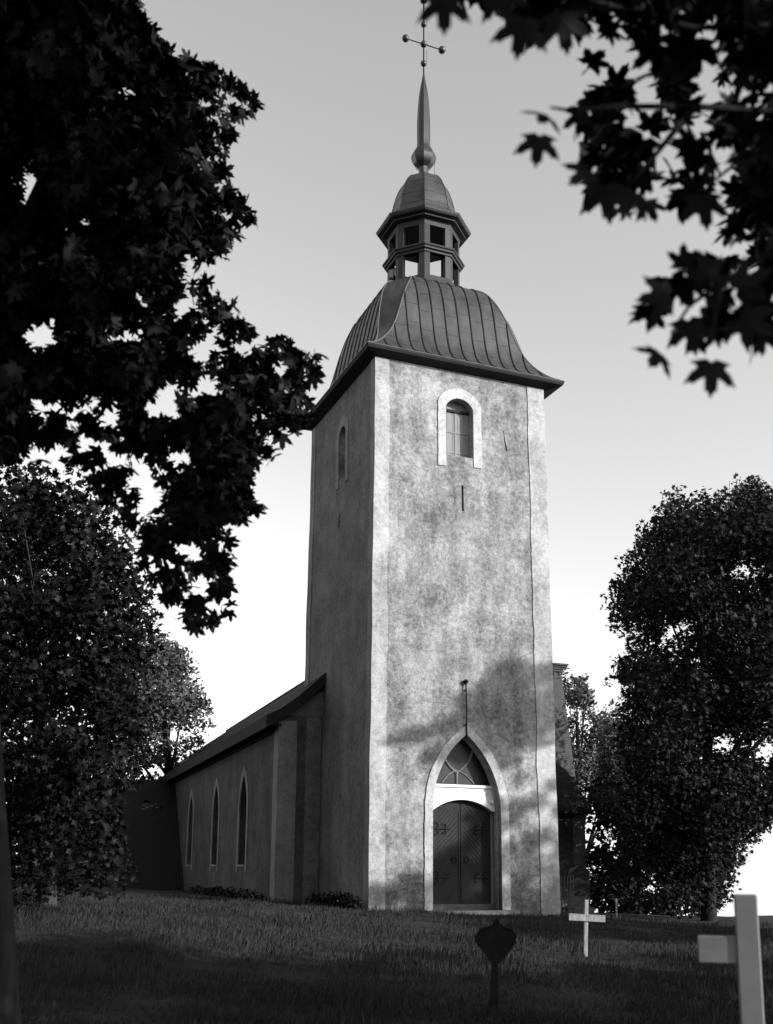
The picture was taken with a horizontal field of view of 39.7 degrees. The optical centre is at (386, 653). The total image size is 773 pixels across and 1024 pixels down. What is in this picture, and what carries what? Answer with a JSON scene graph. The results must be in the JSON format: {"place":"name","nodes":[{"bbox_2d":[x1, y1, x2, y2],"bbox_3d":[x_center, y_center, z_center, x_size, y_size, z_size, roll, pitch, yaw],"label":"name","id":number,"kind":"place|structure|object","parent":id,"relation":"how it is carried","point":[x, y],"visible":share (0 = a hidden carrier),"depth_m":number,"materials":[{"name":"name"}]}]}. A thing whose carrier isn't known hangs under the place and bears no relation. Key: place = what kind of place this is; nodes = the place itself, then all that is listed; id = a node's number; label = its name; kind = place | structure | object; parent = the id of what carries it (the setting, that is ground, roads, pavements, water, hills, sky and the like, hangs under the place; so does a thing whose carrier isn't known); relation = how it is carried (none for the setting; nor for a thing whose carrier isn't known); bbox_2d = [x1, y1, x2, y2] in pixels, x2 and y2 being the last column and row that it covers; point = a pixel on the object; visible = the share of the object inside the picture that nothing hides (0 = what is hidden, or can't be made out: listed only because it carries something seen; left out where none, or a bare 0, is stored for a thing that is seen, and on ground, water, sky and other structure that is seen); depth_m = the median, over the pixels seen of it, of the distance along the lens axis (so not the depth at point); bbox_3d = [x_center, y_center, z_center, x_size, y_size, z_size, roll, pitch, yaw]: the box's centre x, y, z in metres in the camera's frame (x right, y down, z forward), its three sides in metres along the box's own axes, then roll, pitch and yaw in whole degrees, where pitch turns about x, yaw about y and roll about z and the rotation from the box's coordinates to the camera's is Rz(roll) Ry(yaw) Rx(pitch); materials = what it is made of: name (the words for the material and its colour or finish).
{"place":"outdoors","nodes":[
{"label":"outdoors","id":0,"kind":"place"},
{"bbox_2d":[0,0,772,872],"label":"sky","id":1,"kind":"structure","parent":0,"point":[326,161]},
{"bbox_2d":[12,885,772,1023],"bbox_3d":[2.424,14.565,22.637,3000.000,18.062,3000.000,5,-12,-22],"label":"ground","id":2,"kind":"structure","parent":0,"point":[314,972],"depth_m":16.41,"materials":[{"name":"plant"}]},
{"bbox_2d":[0,460,165,907],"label":"lime tree","id":3,"kind":"object","parent":2,"relation":"on","point":[34,620],"visible":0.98,"depth_m":20.99,"materials":[{"name":"black plant"}]},
{"bbox_2d":[95,626,216,779],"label":"ash tree","id":4,"kind":"object","parent":2,"relation":"on","point":[182,699],"visible":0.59,"depth_m":60.19,"materials":[{"name":"grey plant"}]},
{"bbox_2d":[0,0,328,1023],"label":"maple tree","id":5,"kind":"object","parent":2,"relation":"on","point":[132,180],"visible":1,"depth_m":7.71,"materials":[{"name":"black plant"}]},
{"bbox_2d":[175,884,266,900],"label":"weeds","id":6,"kind":"object","parent":2,"relation":"on","point":[216,891],"visible":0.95,"depth_m":40.87,"materials":[{"name":"black plant"}]},
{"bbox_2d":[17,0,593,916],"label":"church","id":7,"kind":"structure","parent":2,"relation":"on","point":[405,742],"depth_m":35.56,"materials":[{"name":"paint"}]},
{"bbox_2d":[185,788,193,869],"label":"nave window","id":8,"kind":"structure","parent":7,"relation":"in","point":[191,795],"depth_m":53.74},
{"bbox_2d":[209,777,219,870],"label":"nave window","id":9,"kind":"structure","parent":7,"relation":"in","point":[216,787],"depth_m":47.10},
{"bbox_2d":[236,765,248,871],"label":"nave window","id":10,"kind":"structure","parent":7,"relation":"in","point":[244,774],"depth_m":41.40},
{"bbox_2d":[433,800,460,903],"bbox_3d":[1.825,6.171,33.385,1.045,3.220,0.116,5,-12,-22],"label":"door leaf","id":11,"kind":"structure","parent":7,"relation":"in","point":[446,817],"depth_m":33.37,"materials":[{"name":"wood"}]},
{"bbox_2d":[446,409,468,415],"bbox_3d":[2.331,-8.207,36.381,1.068,0.080,0.117,5,-12,-22],"label":"window frame","id":12,"kind":"structure","parent":7,"relation":"in","point":[447,410],"depth_m":36.35,"materials":[{"name":"grey wood"}]},
{"bbox_2d":[436,739,489,785],"bbox_3d":[2.346,3.496,34.115,2.394,1.640,0.108,5,-12,-22],"label":"tympanum window","id":13,"kind":"structure","parent":7,"relation":"in","point":[461,766],"depth_m":34.15,"materials":[{"name":"grey glass"}]},
{"bbox_2d":[460,800,490,903],"bbox_3d":[2.817,6.258,33.781,1.051,3.220,0.116,5,-12,-22],"label":"door leaf","id":14,"kind":"structure","parent":7,"relation":"in","point":[475,843],"depth_m":33.75,"materials":[{"name":"wood"}]},
{"bbox_2d":[305,890,364,908],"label":"weeds","id":15,"kind":"object","parent":2,"relation":"on","point":[345,899],"visible":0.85,"depth_m":32.41,"materials":[{"name":"black plant"}]},
{"bbox_2d":[475,917,516,1011],"bbox_3d":[1.324,3.847,12.893,0.515,1.313,0.080,0,-11,0],"label":"grave marker","id":16,"kind":"object","parent":2,"relation":"on","point":[495,941],"visible":1,"depth_m":12.94,"materials":[{"name":"black paint"}]},
{"bbox_2d":[560,875,574,912],"bbox_3d":[6.069,8.425,36.690,0.810,1.607,0.055,0,-11,0],"label":"picket fence","id":17,"kind":"object","parent":2,"relation":"on","point":[567,884],"visible":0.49,"depth_m":36.68,"materials":[{"name":"wood"}]},
{"bbox_2d":[566,864,594,914],"bbox_3d":[6.877,8.659,38.207,1.000,2.222,0.440,0,-11,0],"label":"headstone","id":18,"kind":"object","parent":2,"relation":"on","point":[580,873],"visible":0.51,"depth_m":38.15,"materials":[{"name":"grey stone"}]},
{"bbox_2d":[561,666,612,856],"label":"tree","id":19,"kind":"object","parent":2,"relation":"on","point":[577,694],"visible":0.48,"depth_m":67.83,"materials":[{"name":"grey plant"}]},
{"bbox_2d":[569,900,604,956],"bbox_3d":[3.599,5.032,19.268,0.680,1.150,0.086,5,-12,-6],"label":"grave cross","id":20,"kind":"object","parent":2,"relation":"on","point":[586,917],"visible":0.87,"depth_m":19.27,"materials":[{"name":"white wood"}]},
{"bbox_2d":[416,0,772,397],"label":"maple tree","id":21,"kind":"object","parent":2,"relation":"on","point":[676,62],"visible":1,"depth_m":3.78,"materials":[{"name":"black plant"}]},
{"bbox_2d":[593,698,637,912],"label":"tree","id":22,"kind":"object","parent":2,"relation":"on","point":[607,762],"visible":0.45,"depth_m":59.76,"materials":[{"name":"grey plant"}]},
{"bbox_2d":[615,899,617,918],"bbox_3d":[7.307,8.237,33.968,0.060,0.900,0.040,5,-12,-22],"label":"grave stake","id":23,"kind":"object","parent":2,"relation":"on","point":[616,911],"visible":0.77,"depth_m":33.98,"materials":[{"name":"grey wood"}]},
{"bbox_2d":[582,765,731,915],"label":"hazel shrub","id":24,"kind":"object","parent":2,"relation":"on","point":[608,893],"visible":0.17,"depth_m":47.49,"materials":[{"name":"black plant"}]},
{"bbox_2d":[580,472,772,920],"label":"maple tree","id":25,"kind":"object","parent":2,"relation":"on","point":[688,711],"visible":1,"depth_m":37.95,"materials":[{"name":"black plant"}]},
{"bbox_2d":[716,918,734,927],"bbox_3d":[10.493,8.514,32.980,0.800,0.647,0.320,0,-11,0],"label":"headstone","id":26,"kind":"object","parent":2,"relation":"on","point":[724,922],"visible":0.3,"depth_m":32.94,"materials":[{"name":"stone"}]},
{"bbox_2d":[697,894,764,1023],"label":"grave cross","id":27,"kind":"object","parent":2,"relation":"on","point":[741,949],"visible":1,"depth_m":5.94,"materials":[{"name":"white paint"}]},
{"bbox_2d":[590,872,772,916],"bbox_3d":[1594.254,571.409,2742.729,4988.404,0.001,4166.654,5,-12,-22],"label":"lake water","id":28,"kind":"structure","parent":0,"point":[760,885],"depth_m":455.64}
]}

